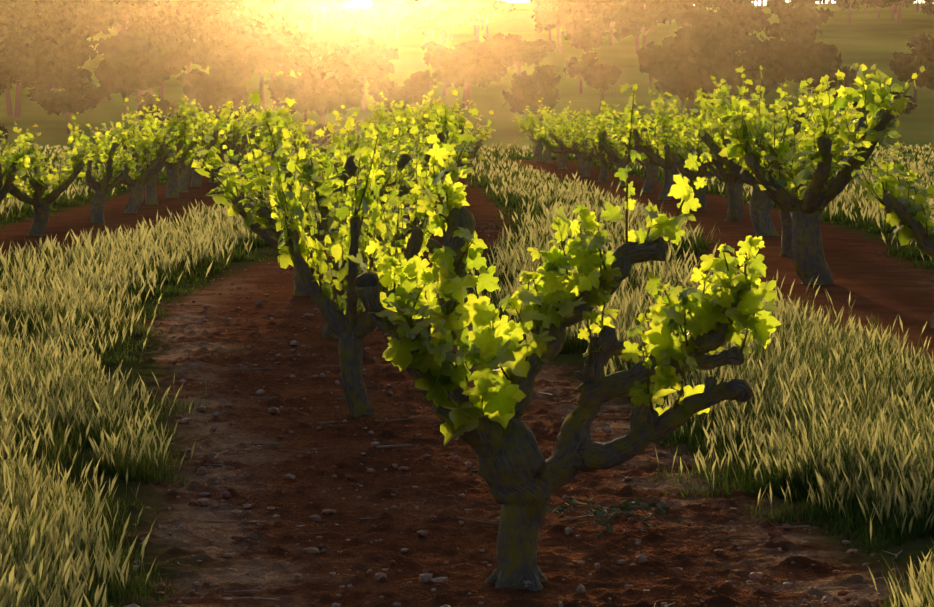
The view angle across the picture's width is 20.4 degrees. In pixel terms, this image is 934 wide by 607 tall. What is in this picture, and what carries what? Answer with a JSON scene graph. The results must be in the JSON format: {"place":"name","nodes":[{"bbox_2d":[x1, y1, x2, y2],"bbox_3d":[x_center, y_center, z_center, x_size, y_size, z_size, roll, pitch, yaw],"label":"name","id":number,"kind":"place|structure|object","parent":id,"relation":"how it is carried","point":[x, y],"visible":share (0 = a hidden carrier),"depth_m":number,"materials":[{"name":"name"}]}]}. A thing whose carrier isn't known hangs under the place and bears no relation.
{"place":"outdoors","nodes":[
{"label":"outdoors","id":0,"kind":"place"},
{"bbox_2d":[0,140,933,606],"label":"grass field","id":1,"kind":"structure","parent":0,"point":[812,416],"depth_m":9.20,"materials":[{"name":"green plant"}]},
{"bbox_2d":[0,2,933,375],"bbox_3d":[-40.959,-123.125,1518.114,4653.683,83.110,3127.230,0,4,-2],"label":"ground","id":2,"kind":"structure","parent":0,"point":[878,282],"depth_m":339.12,"materials":[{"name":"soil"}]},
{"bbox_2d":[0,128,40,203],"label":"vine","id":3,"kind":"object","parent":2,"relation":"on","point":[8,177],"visible":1,"depth_m":21.37,"materials":[{"name":"green plant"}]},
{"bbox_2d":[0,43,52,116],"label":"tree","id":4,"kind":"object","parent":2,"relation":"on","point":[11,65],"visible":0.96,"depth_m":394.14,"materials":[{"name":"green plant"}]},
{"bbox_2d":[0,30,53,115],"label":"tree","id":5,"kind":"object","parent":2,"relation":"on","point":[24,37],"visible":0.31,"depth_m":400.91,"materials":[{"name":"green plant"}]},
{"bbox_2d":[0,0,62,33],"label":"tree","id":6,"kind":"object","parent":2,"relation":"on","point":[49,14],"visible":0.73,"depth_m":518.06,"materials":[{"name":"green plant"}]},
{"bbox_2d":[0,123,96,235],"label":"vine","id":7,"kind":"object","parent":2,"relation":"on","point":[37,181],"visible":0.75,"depth_m":24.31,"materials":[{"name":"green plant"}]},
{"bbox_2d":[11,19,97,91],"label":"tree","id":8,"kind":"object","parent":2,"relation":"on","point":[57,34],"visible":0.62,"depth_m":436.89,"materials":[{"name":"green plant"}]},
{"bbox_2d":[26,61,92,91],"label":"tree","id":9,"kind":"object","parent":2,"relation":"on","point":[54,82],"visible":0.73,"depth_m":411.10,"materials":[{"name":"green plant"}]},
{"bbox_2d":[27,82,111,133],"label":"tree","id":10,"kind":"object","parent":2,"relation":"on","point":[49,104],"visible":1,"depth_m":359.18,"materials":[{"name":"green plant"}]},
{"bbox_2d":[60,0,111,43],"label":"tree","id":11,"kind":"object","parent":2,"relation":"on","point":[91,26],"visible":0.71,"depth_m":540.22,"materials":[{"name":"green plant"}]},
{"bbox_2d":[63,112,136,222],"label":"vine","id":12,"kind":"object","parent":2,"relation":"on","point":[100,187],"visible":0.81,"depth_m":27.33,"materials":[{"name":"green plant"}]},
{"bbox_2d":[86,0,157,34],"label":"tree","id":13,"kind":"object","parent":2,"relation":"on","point":[133,9],"visible":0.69,"depth_m":551.13,"materials":[{"name":"green plant"}]},
{"bbox_2d":[81,108,179,213],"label":"vine","id":14,"kind":"object","parent":2,"relation":"on","point":[135,183],"visible":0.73,"depth_m":30.17,"materials":[{"name":"green plant"}]},
{"bbox_2d":[95,27,168,94],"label":"tree","id":15,"kind":"object","parent":2,"relation":"on","point":[111,42],"visible":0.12,"depth_m":438.98,"materials":[{"name":"green plant"}]},
{"bbox_2d":[96,46,169,127],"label":"tree","id":16,"kind":"object","parent":2,"relation":"on","point":[135,86],"visible":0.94,"depth_m":365.20,"materials":[{"name":"green plant"}]},
{"bbox_2d":[94,37,189,118],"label":"tree","id":17,"kind":"object","parent":2,"relation":"on","point":[127,56],"visible":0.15,"depth_m":370.31,"materials":[{"name":"green plant"}]},
{"bbox_2d":[127,15,174,37],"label":"tree","id":18,"kind":"object","parent":2,"relation":"on","point":[153,26],"visible":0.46,"depth_m":519.80,"materials":[{"name":"green plant"}]},
{"bbox_2d":[119,31,186,94],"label":"tree","id":19,"kind":"object","parent":2,"relation":"on","point":[166,41],"visible":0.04,"depth_m":433.20,"materials":[{"name":"green plant"}]},
{"bbox_2d":[110,98,199,204],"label":"vine","id":20,"kind":"object","parent":2,"relation":"on","point":[182,138],"visible":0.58,"depth_m":33.17,"materials":[{"name":"green plant"}]},
{"bbox_2d":[135,92,183,126],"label":"tree","id":21,"kind":"object","parent":2,"relation":"on","point":[150,100],"visible":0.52,"depth_m":326.73,"materials":[{"name":"green plant"}]},
{"bbox_2d":[124,95,208,197],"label":"vine","id":22,"kind":"object","parent":2,"relation":"on","point":[173,175],"visible":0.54,"depth_m":36.08,"materials":[{"name":"green plant"}]},
{"bbox_2d":[149,0,186,23],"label":"tree","id":23,"kind":"object","parent":2,"relation":"on","point":[167,6],"visible":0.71,"depth_m":555.91,"materials":[{"name":"green plant"}]},
{"bbox_2d":[170,26,213,85],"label":"tree","id":24,"kind":"object","parent":2,"relation":"on","point":[181,34],"visible":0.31,"depth_m":467.17,"materials":[{"name":"green plant"}]},
{"bbox_2d":[152,102,238,191],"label":"vine","id":25,"kind":"object","parent":2,"relation":"on","point":[187,169],"visible":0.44,"depth_m":38.89,"materials":[{"name":"green plant"}]},
{"bbox_2d":[165,106,229,186],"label":"vine","id":26,"kind":"object","parent":2,"relation":"on","point":[196,181],"visible":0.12,"depth_m":41.88,"materials":[{"name":"green plant"}]},
{"bbox_2d":[175,68,248,119],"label":"tree","id":27,"kind":"object","parent":2,"relation":"on","point":[236,96],"visible":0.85,"depth_m":328.94,"materials":[{"name":"green plant"}]},
{"bbox_2d":[186,5,241,40],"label":"tree","id":28,"kind":"object","parent":2,"relation":"on","point":[200,19],"visible":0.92,"depth_m":516.50,"materials":[{"name":"green plant"}]},
{"bbox_2d":[190,35,244,69],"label":"tree","id":29,"kind":"object","parent":2,"relation":"on","point":[199,51],"visible":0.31,"depth_m":461.57,"materials":[{"name":"green plant"}]},
{"bbox_2d":[184,95,252,182],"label":"vine","id":30,"kind":"object","parent":2,"relation":"on","point":[233,140],"visible":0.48,"depth_m":44.56,"materials":[{"name":"green plant"}]},
{"bbox_2d":[182,0,259,21],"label":"tree","id":31,"kind":"object","parent":2,"relation":"on","point":[218,5],"visible":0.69,"depth_m":541.28,"materials":[{"name":"green plant"}]},
{"bbox_2d":[204,39,245,65],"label":"tree","id":32,"kind":"object","parent":2,"relation":"on","point":[218,50],"visible":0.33,"depth_m":454.37,"materials":[{"name":"green plant"}]},
{"bbox_2d":[209,57,255,81],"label":"tree","id":33,"kind":"object","parent":2,"relation":"on","point":[230,72],"visible":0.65,"depth_m":416.01,"materials":[{"name":"green plant"}]},
{"bbox_2d":[208,102,262,175],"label":"vine","id":34,"kind":"object","parent":2,"relation":"on","point":[253,128],"visible":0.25,"depth_m":50.54,"materials":[{"name":"green plant"}]},
{"bbox_2d":[220,38,284,106],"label":"tree","id":35,"kind":"object","parent":2,"relation":"on","point":[273,65],"visible":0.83,"depth_m":417.32,"materials":[{"name":"green plant"}]},
{"bbox_2d":[238,5,299,34],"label":"tree","id":36,"kind":"object","parent":2,"relation":"on","point":[279,17],"visible":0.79,"depth_m":534.88,"materials":[{"name":"green plant"}]},
{"bbox_2d":[239,23,320,105],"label":"tree","id":37,"kind":"object","parent":2,"relation":"on","point":[296,47],"visible":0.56,"depth_m":417.55,"materials":[{"name":"green plant"}]},
{"bbox_2d":[283,0,320,31],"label":"tree","id":38,"kind":"object","parent":2,"relation":"on","point":[303,14],"visible":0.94,"depth_m":606.60,"materials":[{"name":"green plant"}]},
{"bbox_2d":[264,67,347,126],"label":"tree","id":39,"kind":"object","parent":2,"relation":"on","point":[318,77],"visible":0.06,"depth_m":376.07,"materials":[{"name":"green plant"}]},
{"bbox_2d":[267,70,366,125],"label":"tree","id":40,"kind":"object","parent":2,"relation":"on","point":[311,91],"visible":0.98,"depth_m":342.48,"materials":[{"name":"green plant"}]},
{"bbox_2d":[299,31,336,57],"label":"tree","id":41,"kind":"object","parent":2,"relation":"on","point":[320,42],"visible":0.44,"depth_m":484.15,"materials":[{"name":"green plant"}]},
{"bbox_2d":[306,123,330,148],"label":"tree","id":42,"kind":"object","parent":2,"relation":"on","point":[320,141],"visible":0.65,"depth_m":298.37,"materials":[{"name":"green plant"}]},
{"bbox_2d":[287,52,358,78],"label":"tree","id":43,"kind":"object","parent":2,"relation":"on","point":[308,63],"visible":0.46,"depth_m":408.71,"materials":[{"name":"green plant"}]},
{"bbox_2d":[321,34,398,110],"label":"tree","id":44,"kind":"object","parent":2,"relation":"on","point":[370,66],"visible":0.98,"depth_m":406.38,"materials":[{"name":"green plant"}]},
{"bbox_2d":[305,105,427,218],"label":"vine","id":45,"kind":"object","parent":2,"relation":"on","point":[402,159],"visible":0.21,"depth_m":19.13,"materials":[{"name":"green plant"}]},
{"bbox_2d":[336,85,458,220],"bbox_3d":[-0.533,-1.209,22.840,1.112,1.418,1.201,-3,5,-16],"label":"vine","id":46,"kind":"object","parent":2,"relation":"on","point":[443,133],"visible":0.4,"depth_m":22.58,"materials":[{"name":"green plant"}]},
{"bbox_2d":[367,70,436,120],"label":"tree","id":47,"kind":"object","parent":2,"relation":"on","point":[410,96],"visible":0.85,"depth_m":353.32,"materials":[{"name":"green plant"}]},
{"bbox_2d":[359,94,455,146],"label":"vine","id":48,"kind":"object","parent":2,"relation":"on","point":[422,119],"visible":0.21,"depth_m":39.80,"materials":[{"name":"green plant"}]},
{"bbox_2d":[355,97,475,180],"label":"vine","id":49,"kind":"object","parent":2,"relation":"on","point":[466,122],"visible":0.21,"depth_m":29.39,"materials":[{"name":"green plant"}]},
{"bbox_2d":[386,0,458,44],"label":"tree","id":50,"kind":"object","parent":2,"relation":"on","point":[409,4],"visible":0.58,"depth_m":575.73,"materials":[{"name":"green plant"}]},
{"bbox_2d":[381,100,483,153],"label":"vine","id":51,"kind":"object","parent":2,"relation":"on","point":[410,120],"visible":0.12,"depth_m":36.15,"materials":[{"name":"green plant"}]},
{"bbox_2d":[420,40,450,95],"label":"tree","id":52,"kind":"object","parent":2,"relation":"on","point":[433,53],"visible":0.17,"depth_m":440.62,"materials":[{"name":"green plant"}]},
{"bbox_2d":[385,108,495,182],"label":"vine","id":53,"kind":"object","parent":2,"relation":"on","point":[474,151],"visible":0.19,"depth_m":26.31,"materials":[{"name":"green plant"}]},
{"bbox_2d":[433,0,475,45],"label":"tree","id":54,"kind":"object","parent":2,"relation":"on","point":[460,6],"visible":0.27,"depth_m":572.99,"materials":[{"name":"yellow plant"}]},
{"bbox_2d":[438,40,493,104],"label":"tree","id":55,"kind":"object","parent":2,"relation":"on","point":[479,47],"visible":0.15,"depth_m":421.40,"materials":[{"name":"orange plant"}]},
{"bbox_2d":[1,286,933,606],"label":"tilled soil row","id":56,"kind":"object","parent":2,"relation":"on","point":[663,546],"visible":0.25,"depth_m":7.20,"materials":[{"name":"brown soil"}]},
{"bbox_2d":[193,92,400,295],"bbox_3d":[-1.017,-0.667,16.137,1.365,1.283,1.270,-1,4,-8],"label":"vine","id":57,"kind":"object","parent":56,"relation":"on","point":[213,158],"visible":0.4,"depth_m":15.93,"materials":[{"name":"green plant"}]},
{"bbox_2d":[189,108,488,338],"bbox_3d":[-0.644,-0.361,12.707,1.560,1.181,0.920,2,7,26],"label":"vine","id":58,"kind":"object","parent":56,"relation":"on","point":[260,222],"visible":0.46,"depth_m":12.64,"materials":[{"name":"green plant"}]},
{"bbox_2d":[263,111,451,417],"bbox_3d":[-0.401,-0.120,9.417,0.621,1.166,0.627,-1,4,-18],"label":"vine","id":59,"kind":"object","parent":56,"relation":"on","point":[348,330],"visible":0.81,"depth_m":9.37,"materials":[{"name":"green plant"}]},
{"bbox_2d":[171,322,902,606],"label":"dry twigs","id":60,"kind":"object","parent":56,"relation":"on","point":[461,518],"visible":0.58,"depth_m":7.00,"materials":[{"name":"brown wood"}]},
{"bbox_2d":[347,83,780,590],"bbox_3d":[0.197,0.108,5.966,0.975,1.233,0.494,-1,4,-9],"label":"grapevine","id":61,"kind":"object","parent":56,"relation":"on","point":[529,480],"visible":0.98,"depth_m":5.91,"materials":[{"name":"green plant"}]},
{"bbox_2d":[545,494,683,539],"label":"weed clump","id":62,"kind":"object","parent":56,"relation":"on","point":[626,507],"visible":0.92,"depth_m":6.78,"materials":[{"name":"green"}]},
{"bbox_2d":[432,52,506,108],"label":"tree","id":63,"kind":"object","parent":2,"relation":"on","point":[458,71],"visible":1,"depth_m":411.24,"materials":[{"name":"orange plant"}]},
{"bbox_2d":[431,39,513,98],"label":"tree","id":64,"kind":"object","parent":2,"relation":"on","point":[504,55],"visible":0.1,"depth_m":428.95,"materials":[{"name":"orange plant"}]},
{"bbox_2d":[468,0,515,39],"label":"tree","id":65,"kind":"object","parent":2,"relation":"on","point":[495,6],"visible":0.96,"depth_m":571.06,"materials":[{"name":"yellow plant"}]},
{"bbox_2d":[123,223,914,606],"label":"pebbles","id":66,"kind":"object","parent":2,"relation":"on","point":[427,575],"visible":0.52,"depth_m":6.91,"materials":[{"name":"brown stone"}]},
{"bbox_2d":[482,32,556,75],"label":"tree","id":67,"kind":"object","parent":2,"relation":"on","point":[528,55],"visible":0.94,"depth_m":466.04,"materials":[{"name":"orange plant"}]},
{"bbox_2d":[502,75,560,136],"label":"tree","id":68,"kind":"object","parent":2,"relation":"on","point":[526,96],"visible":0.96,"depth_m":350.57,"materials":[{"name":"brown plant"}]},
{"bbox_2d":[512,64,560,113],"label":"tree","id":69,"kind":"object","parent":2,"relation":"on","point":[548,80],"visible":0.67,"depth_m":400.20,"materials":[{"name":"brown plant"}]},
{"bbox_2d":[512,98,571,161],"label":"vine","id":70,"kind":"object","parent":2,"relation":"on","point":[538,154],"visible":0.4,"depth_m":67.30,"materials":[{"name":"green plant"}]},
{"bbox_2d":[520,111,577,163],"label":"vine","id":71,"kind":"object","parent":2,"relation":"on","point":[547,154],"visible":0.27,"depth_m":63.97,"materials":[{"name":"green plant"}]},
{"bbox_2d":[525,0,595,52],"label":"tree","id":72,"kind":"object","parent":2,"relation":"on","point":[543,8],"visible":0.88,"depth_m":549.13,"materials":[{"name":"orange plant"}]},
{"bbox_2d":[533,110,590,168],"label":"vine","id":73,"kind":"object","parent":2,"relation":"on","point":[562,158],"visible":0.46,"depth_m":56.72,"materials":[{"name":"green plant"}]},
{"bbox_2d":[532,101,612,172],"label":"vine","id":74,"kind":"object","parent":2,"relation":"on","point":[564,146],"visible":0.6,"depth_m":52.91,"materials":[{"name":"green plant"}]},
{"bbox_2d":[563,50,598,93],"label":"tree","id":75,"kind":"object","parent":2,"relation":"on","point":[576,69],"visible":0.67,"depth_m":445.24,"materials":[{"name":"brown plant"}]},
{"bbox_2d":[564,23,608,52],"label":"tree","id":76,"kind":"object","parent":2,"relation":"on","point":[588,34],"visible":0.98,"depth_m":497.49,"materials":[{"name":"brown plant"}]},
{"bbox_2d":[561,7,611,52],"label":"tree","id":77,"kind":"object","parent":2,"relation":"on","point":[600,18],"visible":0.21,"depth_m":526.11,"materials":[{"name":"orange plant"}]},
{"bbox_2d":[569,121,618,176],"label":"vine","id":78,"kind":"object","parent":2,"relation":"on","point":[589,156],"visible":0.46,"depth_m":49.52,"materials":[{"name":"green plant"}]},
{"bbox_2d":[579,58,621,110],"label":"tree","id":79,"kind":"object","parent":2,"relation":"on","point":[600,70],"visible":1,"depth_m":406.46,"materials":[{"name":"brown plant"}]},
{"bbox_2d":[585,118,622,180],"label":"vine","id":80,"kind":"object","parent":2,"relation":"on","point":[604,161],"visible":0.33,"depth_m":45.73,"materials":[{"name":"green plant"}]},
{"bbox_2d":[587,108,654,185],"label":"vine","id":81,"kind":"object","parent":2,"relation":"on","point":[602,136],"visible":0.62,"depth_m":42.42,"materials":[{"name":"green plant"}]},
{"bbox_2d":[607,93,688,191],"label":"vine","id":82,"kind":"object","parent":2,"relation":"on","point":[652,177],"visible":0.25,"depth_m":38.77,"materials":[{"name":"green plant"}]},
{"bbox_2d":[612,0,691,47],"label":"tree","id":83,"kind":"object","parent":2,"relation":"on","point":[641,14],"visible":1,"depth_m":510.53,"materials":[{"name":"brown plant"}]},
{"bbox_2d":[612,81,717,199],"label":"vine","id":84,"kind":"object","parent":2,"relation":"on","point":[666,164],"visible":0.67,"depth_m":35.16,"materials":[{"name":"green plant"}]},
{"bbox_2d":[654,54,708,118],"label":"tree","id":85,"kind":"object","parent":2,"relation":"on","point":[663,76],"visible":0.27,"depth_m":378.67,"materials":[{"name":"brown plant"}]},
{"bbox_2d":[644,115,722,208],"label":"vine","id":86,"kind":"object","parent":2,"relation":"on","point":[680,163],"visible":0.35,"depth_m":31.66,"materials":[{"name":"green plant"}]},
{"bbox_2d":[636,21,734,119],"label":"tree","id":87,"kind":"object","parent":2,"relation":"on","point":[704,36],"visible":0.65,"depth_m":383.96,"materials":[{"name":"green plant"}]},
{"bbox_2d":[663,53,749,124],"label":"tree","id":88,"kind":"object","parent":2,"relation":"on","point":[699,77],"visible":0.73,"depth_m":342.82,"materials":[{"name":"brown plant"}]},
{"bbox_2d":[685,6,753,52],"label":"tree","id":89,"kind":"object","parent":2,"relation":"on","point":[715,19],"visible":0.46,"depth_m":461.54,"materials":[{"name":"brown plant"}]},
{"bbox_2d":[683,99,791,220],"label":"vine","id":90,"kind":"object","parent":2,"relation":"on","point":[734,193],"visible":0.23,"depth_m":27.86,"materials":[{"name":"green plant"}]},
{"bbox_2d":[714,0,771,52],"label":"tree","id":91,"kind":"object","parent":2,"relation":"on","point":[747,16],"visible":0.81,"depth_m":536.49,"materials":[{"name":"brown plant"}]},
{"bbox_2d":[709,52,805,116],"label":"tree","id":92,"kind":"object","parent":2,"relation":"on","point":[775,71],"visible":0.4,"depth_m":383.21,"materials":[{"name":"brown plant"}]},
{"bbox_2d":[670,78,848,235],"bbox_3d":[2.753,-1.356,24.428,1.472,1.550,1.307,-6,4,-26],"label":"vine","id":93,"kind":"object","parent":2,"relation":"on","point":[760,203],"visible":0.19,"depth_m":24.31,"materials":[{"name":"green plant"}]},
{"bbox_2d":[737,33,788,63],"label":"tree","id":94,"kind":"object","parent":2,"relation":"on","point":[770,45],"visible":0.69,"depth_m":441.50,"materials":[{"name":"brown plant"}]},
{"bbox_2d":[708,65,858,256],"bbox_3d":[2.655,-1.093,20.545,1.028,1.562,1.663,2,5,31],"label":"vine","id":95,"kind":"object","parent":2,"relation":"on","point":[786,240],"visible":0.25,"depth_m":20.35,"materials":[{"name":"green plant"}]},
{"bbox_2d":[771,2,812,26],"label":"tree","id":96,"kind":"object","parent":2,"relation":"on","point":[788,16],"visible":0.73,"depth_m":579.07,"materials":[{"name":"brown plant"}]},
{"bbox_2d":[764,17,821,44],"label":"tree","id":97,"kind":"object","parent":2,"relation":"on","point":[810,28],"visible":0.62,"depth_m":494.30,"materials":[{"name":"brown plant"}]},
{"bbox_2d":[775,37,842,95],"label":"tree","id":98,"kind":"object","parent":2,"relation":"on","point":[788,53],"visible":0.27,"depth_m":414.33,"materials":[{"name":"brown plant"}]},
{"bbox_2d":[698,63,924,284],"bbox_3d":[2.267,-0.845,17.160,1.345,1.554,1.474,-1,9,-17],"label":"vine","id":99,"kind":"object","parent":2,"relation":"on","point":[822,176],"visible":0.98,"depth_m":17.10,"materials":[{"name":"green plant"}]},
{"bbox_2d":[792,35,838,94],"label":"tree","id":100,"kind":"object","parent":2,"relation":"on","point":[818,48],"visible":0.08,"depth_m":430.89,"materials":[{"name":"brown plant"}]},
{"bbox_2d":[797,0,833,26],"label":"tree","id":101,"kind":"object","parent":2,"relation":"on","point":[820,16],"visible":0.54,"depth_m":593.21,"materials":[{"name":"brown plant"}]},
{"bbox_2d":[791,59,858,109],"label":"tree","id":102,"kind":"object","parent":2,"relation":"on","point":[811,70],"visible":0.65,"depth_m":388.12,"materials":[{"name":"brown plant"}]},
{"bbox_2d":[840,90,917,129],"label":"tree","id":103,"kind":"object","parent":2,"relation":"on","point":[908,105],"visible":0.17,"depth_m":348.19,"materials":[{"name":"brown plant"}]},
{"bbox_2d":[838,131,933,327],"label":"vine","id":104,"kind":"object","parent":2,"relation":"on","point":[919,230],"visible":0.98,"depth_m":13.51,"materials":[{"name":"green plant"}]},
{"bbox_2d":[889,49,916,102],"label":"tree","id":105,"kind":"object","parent":2,"relation":"on","point":[902,56],"visible":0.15,"depth_m":429.48,"materials":[{"name":"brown plant"}]},
{"bbox_2d":[899,55,933,91],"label":"tree","id":106,"kind":"object","parent":2,"relation":"on","point":[914,67],"visible":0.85,"depth_m":393.44,"materials":[{"name":"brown plant"}]},
{"bbox_2d":[907,32,933,56],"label":"tree","id":107,"kind":"object","parent":2,"relation":"on","point":[926,42],"visible":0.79,"depth_m":477.27,"materials":[{"name":"brown plant"}]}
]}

